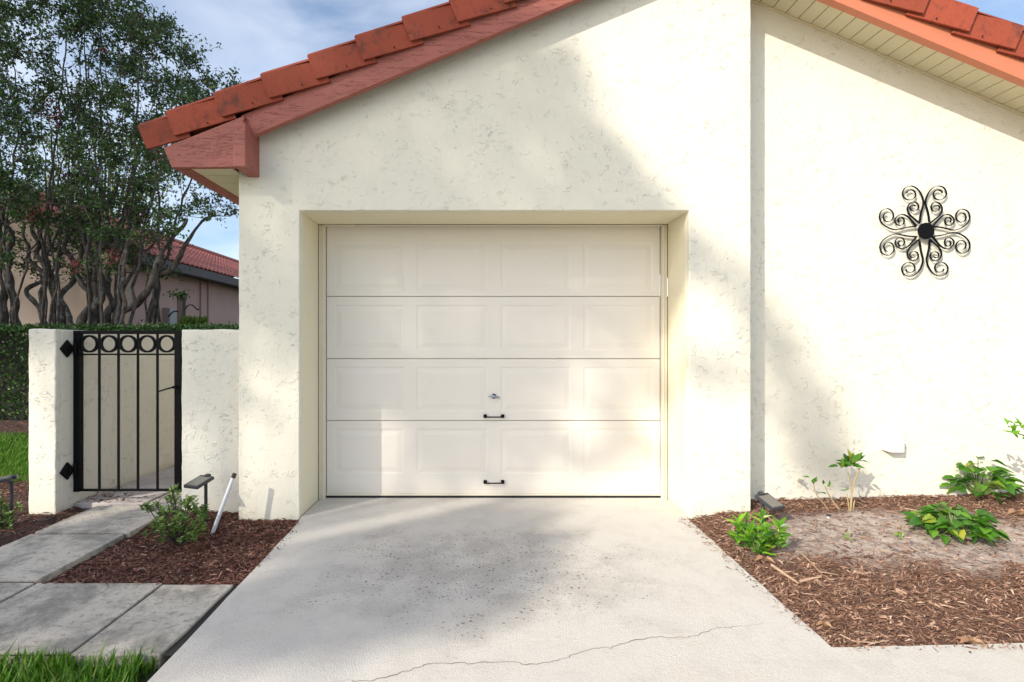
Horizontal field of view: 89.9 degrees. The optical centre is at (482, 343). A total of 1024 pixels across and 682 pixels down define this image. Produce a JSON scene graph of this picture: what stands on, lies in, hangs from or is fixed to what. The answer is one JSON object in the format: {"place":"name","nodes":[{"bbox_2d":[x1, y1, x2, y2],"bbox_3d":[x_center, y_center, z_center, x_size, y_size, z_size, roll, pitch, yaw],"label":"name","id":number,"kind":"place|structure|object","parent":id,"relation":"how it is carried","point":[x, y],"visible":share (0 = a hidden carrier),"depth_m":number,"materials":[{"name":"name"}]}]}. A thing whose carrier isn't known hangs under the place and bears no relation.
{"place":"outdoors","nodes":[
{"label":"outdoors","id":0,"kind":"place"},
{"bbox_2d":[0,509,236,655],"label":"path","id":1,"kind":"structure","parent":0,"point":[175,648],"depth_m":2.21,"materials":[{"name":"grey concrete"}]},
{"bbox_2d":[0,583,33,602],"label":"paving slab","id":2,"kind":"structure","parent":1,"relation":"on","point":[8,590],"depth_m":2.51,"materials":[{"name":"grey concrete"}]},
{"bbox_2d":[0,534,123,584],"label":"paving slab","id":3,"kind":"structure","parent":1,"relation":"on","point":[36,558],"depth_m":2.93,"materials":[{"name":"grey concrete"}]},
{"bbox_2d":[0,583,161,666],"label":"paving slab","id":4,"kind":"structure","parent":1,"relation":"on","point":[72,618],"depth_m":2.28,"materials":[{"name":"grey concrete"}]},
{"bbox_2d":[35,506,178,538],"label":"paving slab","id":5,"kind":"structure","parent":1,"relation":"on","point":[129,521],"depth_m":3.43,"materials":[{"name":"grey concrete"}]},
{"bbox_2d":[74,484,173,508],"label":"paving slab","id":6,"kind":"structure","parent":1,"relation":"on","point":[89,504],"depth_m":3.96,"materials":[{"name":"grey concrete"}]},
{"bbox_2d":[78,486,165,502],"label":"leaf litter","id":7,"kind":"object","parent":6,"relation":"on","point":[105,494],"visible":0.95,"depth_m":3.97,"materials":[{"name":"brown plant"}]},
{"bbox_2d":[126,466,173,483],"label":"paving slab","id":8,"kind":"structure","parent":1,"relation":"on","point":[166,475],"depth_m":4.54,"materials":[{"name":"grey concrete"}]},
{"bbox_2d":[71,585,232,669],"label":"paving slab","id":9,"kind":"structure","parent":1,"relation":"on","point":[164,618],"depth_m":2.19,"materials":[{"name":"grey concrete"}]},
{"bbox_2d":[149,491,181,508],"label":"paving slab","id":10,"kind":"structure","parent":1,"relation":"on","point":[163,501],"depth_m":3.87,"materials":[{"name":"grey concrete"}]},
{"bbox_2d":[0,190,238,335],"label":"neighbour house","id":11,"kind":"structure","parent":0,"point":[210,280],"depth_m":13.04,"materials":[{"name":"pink paint"}]},
{"bbox_2d":[0,420,298,586],"bbox_3d":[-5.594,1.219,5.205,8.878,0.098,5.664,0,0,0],"label":"mulch","id":12,"kind":"object","parent":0,"point":[163,571],"visible":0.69,"depth_m":2.99,"materials":[{"name":"brown wood"}]},
{"bbox_2d":[0,474,18,526],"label":"solar light","id":13,"kind":"object","parent":12,"relation":"on","point":[8,478],"visible":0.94,"depth_m":3.41,"materials":[{"name":"black plastic"}]},
{"bbox_2d":[0,492,25,528],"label":"shrub","id":14,"kind":"object","parent":12,"relation":"on","point":[4,508],"visible":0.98,"depth_m":3.39,"materials":[{"name":"green plant"}]},
{"bbox_2d":[140,483,209,545],"bbox_3d":[-1.887,1.069,3.177,0.628,0.466,0.346,0,0,44],"label":"shrub","id":15,"kind":"object","parent":12,"relation":"on","point":[177,525],"visible":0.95,"depth_m":3.10,"materials":[{"name":"green plant"}]},
{"bbox_2d":[183,473,213,521],"bbox_3d":[-1.893,1.087,3.430,0.120,0.405,0.154,0,0,20],"label":"solar light","id":16,"kind":"object","parent":12,"relation":"on","point":[198,482],"visible":0.94,"depth_m":3.43,"materials":[{"name":"black plastic"}]},
{"bbox_2d":[210,473,236,534],"bbox_3d":[-1.699,1.050,3.354,0.159,0.398,0.027,0,0,-22],"label":"pvc stake","id":17,"kind":"object","parent":12,"relation":"on","point":[223,503],"visible":0.91,"depth_m":3.35,"materials":[{"name":"white plastic"}]},
{"bbox_2d":[7,398,667,681],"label":"ground","id":18,"kind":"structure","parent":0,"point":[147,678],"depth_m":1.98,"materials":[{"name":"grey concrete"}]},
{"bbox_2d":[0,0,105,335],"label":"crepe myrtle","id":19,"kind":"object","parent":18,"relation":"on","point":[7,285],"visible":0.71,"depth_m":9.34,"materials":[{"name":"green plant"}]},
{"bbox_2d":[0,0,137,326],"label":"crepe myrtle","id":20,"kind":"object","parent":18,"relation":"on","point":[49,278],"visible":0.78,"depth_m":9.20,"materials":[{"name":"green plant"}]},
{"bbox_2d":[0,430,164,681],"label":"grass","id":21,"kind":"structure","parent":18,"relation":"on","point":[36,669],"depth_m":1.93,"materials":[{"name":"green plant"}]},
{"bbox_2d":[3,109,195,238],"bbox_3d":[-24.009,-7.008,32.023,14.030,16.485,7.336,0,0,0],"label":"background tree","id":22,"kind":"object","parent":18,"relation":"on","point":[107,171],"visible":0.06,"depth_m":31.20,"materials":[{"name":"green plant"}]},
{"bbox_2d":[29,329,173,513],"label":"garden wall","id":23,"kind":"structure","parent":18,"relation":"on","point":[51,414],"depth_m":4.04,"materials":[{"name":"paint"}]},
{"bbox_2d":[60,331,181,491],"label":"gate","id":24,"kind":"structure","parent":23,"relation":"attached to","point":[77,348],"depth_m":3.85,"materials":[{"name":"black metal"}]},
{"bbox_2d":[0,319,238,420],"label":"hedge","id":25,"kind":"object","parent":18,"relation":"on","point":[14,377],"visible":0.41,"depth_m":8.24,"materials":[{"name":"green plant"}]},
{"bbox_2d":[44,0,241,325],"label":"crepe myrtle","id":26,"kind":"object","parent":18,"relation":"on","point":[97,288],"visible":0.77,"depth_m":9.22,"materials":[{"name":"green plant"}]},
{"bbox_2d":[167,295,198,323],"bbox_3d":[-5.575,0.140,9.592,0.597,2.120,0.127,0,0,0],"label":"garden post","id":27,"kind":"object","parent":18,"relation":"on","point":[181,306],"visible":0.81,"depth_m":9.54,"materials":[{"name":"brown wood"}]},
{"bbox_2d":[162,288,193,299],"bbox_3d":[-5.602,-0.920,9.522,0.535,0.239,0.325,0,0,0],"label":"vine","id":28,"kind":"object","parent":27,"relation":"attached to","point":[183,293],"visible":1,"depth_m":9.51,"materials":[{"name":"green plant"}]},
{"bbox_2d":[178,315,208,324],"bbox_3d":[-5.309,-0.435,9.391,0.590,0.224,0.142,0,0,0],"label":"fern","id":29,"kind":"object","parent":27,"relation":"attached to","point":[192,320],"visible":0.81,"depth_m":9.38,"materials":[{"name":"green plant"}]},
{"bbox_2d":[181,329,238,512],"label":"gate pier","id":30,"kind":"structure","parent":18,"relation":"on","point":[210,401],"depth_m":3.68,"materials":[{"name":"paint"}]},
{"bbox_2d":[137,0,1023,520],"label":"house","id":31,"kind":"structure","parent":18,"relation":"on","point":[473,234],"depth_m":3.74,"materials":[{"name":"beige paint"}]},
{"bbox_2d":[326,227,660,497],"bbox_3d":[0.083,0.138,4.001,2.688,2.127,0.089,0,0,0],"label":"garage door","id":32,"kind":"structure","parent":31,"relation":"in","point":[463,362],"depth_m":4.00,"materials":[{"name":"paint"}]},
{"bbox_2d":[879,186,970,276],"bbox_3d":[3.209,-0.819,3.721,0.659,0.660,0.037,0,0,0],"label":"wall art","id":33,"kind":"object","parent":31,"relation":"attached to","point":[925,230],"depth_m":3.71,"materials":[{"name":"black metal"}]},
{"bbox_2d":[0,0,1023,295],"label":"sky","id":34,"kind":"structure","parent":0,"point":[256,37],"materials":[{"name":"blue"}]},
{"bbox_2d":[148,498,1023,681],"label":"driveway","id":35,"kind":"structure","parent":0,"point":[493,590],"depth_m":2.30,"materials":[{"name":"concrete"}]},
{"bbox_2d":[689,494,1023,646],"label":"planting bed","id":36,"kind":"object","parent":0,"point":[867,544],"visible":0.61,"depth_m":2.92,"materials":[{"name":"soil"}]},
{"bbox_2d":[725,507,792,555],"bbox_3d":[1.590,1.085,2.960,0.282,0.250,0.312,0,0,-25],"label":"croton plant","id":37,"kind":"object","parent":36,"relation":"on","point":[766,541],"visible":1,"depth_m":2.91,"materials":[{"name":"green plant"}]},
{"bbox_2d":[755,555,775,563],"bbox_3d":[1.549,1.187,2.832,0.094,0.026,0.093,0,0,0],"label":"dead leaf","id":38,"kind":"object","parent":36,"relation":"on","point":[764,558],"visible":1,"depth_m":2.83,"materials":[{"name":"brown plant"}]},
{"bbox_2d":[754,491,785,521],"bbox_3d":[1.854,1.116,3.319,0.120,0.288,0.148,0,0,-24],"label":"solar light","id":39,"kind":"object","parent":36,"relation":"on","point":[769,501],"visible":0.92,"depth_m":3.30,"materials":[{"name":"black plastic"}]},
{"bbox_2d":[799,576,821,582],"bbox_3d":[1.656,1.190,2.587,0.130,0.020,0.013,0,0,-14],"label":"stick","id":40,"kind":"object","parent":36,"relation":"on","point":[807,579],"visible":1,"depth_m":2.58,"materials":[{"name":"brown wood"}]},
{"bbox_2d":[816,620,833,628],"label":"dead leaf","id":41,"kind":"object","parent":36,"relation":"on","point":[824,623],"visible":1,"depth_m":2.19,"materials":[{"name":"brown plant"}]},
{"bbox_2d":[802,449,866,510],"bbox_3d":[2.429,0.964,3.518,0.394,0.477,0.190,0,0,0],"label":"stemmed plant","id":42,"kind":"object","parent":36,"relation":"on","point":[851,459],"visible":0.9,"depth_m":3.52,"materials":[{"name":"green plant"}]},
{"bbox_2d":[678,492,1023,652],"bbox_3d":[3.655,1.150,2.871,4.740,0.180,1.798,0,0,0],"label":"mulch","id":43,"kind":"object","parent":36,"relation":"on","point":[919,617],"visible":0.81,"depth_m":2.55,"materials":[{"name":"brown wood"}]},
{"bbox_2d":[771,564,798,583],"bbox_3d":[1.566,1.193,2.658,0.016,0.016,0.209,0,0,-3],"label":"stick","id":44,"kind":"object","parent":43,"relation":"on","point":[780,570],"visible":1,"depth_m":2.66,"materials":[{"name":"brown wood"}]},
{"bbox_2d":[800,552,837,574],"bbox_3d":[1.786,1.181,2.763,0.075,0.010,0.279,0,0,0],"label":"stick","id":45,"kind":"object","parent":43,"relation":"on","point":[814,565],"visible":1,"depth_m":2.73,"materials":[{"name":"brown wood"}]},
{"bbox_2d":[840,634,889,643],"bbox_3d":[1.563,1.204,2.082,0.182,0.007,0.044,0,0,13],"label":"stick","id":46,"kind":"object","parent":36,"relation":"on","point":[864,641],"visible":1,"depth_m":2.07,"materials":[{"name":"beige wood"}]},
{"bbox_2d":[901,501,1010,546],"bbox_3d":[2.898,1.095,3.160,0.518,0.194,0.490,0,0,0],"label":"leafy plant","id":47,"kind":"object","parent":36,"relation":"on","point":[932,520],"visible":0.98,"depth_m":3.10,"materials":[{"name":"green plant"}]},
{"bbox_2d":[960,635,985,646],"bbox_3d":[1.963,1.196,2.066,0.085,0.024,0.084,0,0,0],"label":"dead leaf","id":48,"kind":"object","parent":36,"relation":"on","point":[972,640],"visible":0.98,"depth_m":2.07,"materials":[{"name":"plant"}]},
{"bbox_2d":[939,456,1023,504],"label":"leafy plant","id":49,"kind":"object","parent":36,"relation":"on","point":[1010,485],"visible":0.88,"depth_m":3.65,"materials":[{"name":"green plant"}]},
{"bbox_2d":[1001,417,1023,438],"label":"tall plant","id":50,"kind":"object","parent":36,"relation":"on","point":[1014,427],"visible":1,"depth_m":3.37,"materials":[{"name":"green plant"}]},
{"bbox_2d":[1007,508,1023,514],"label":"dead leaf","id":51,"kind":"object","parent":36,"relation":"on","point":[1018,512],"visible":1,"depth_m":3.39,"materials":[{"name":"plant"}]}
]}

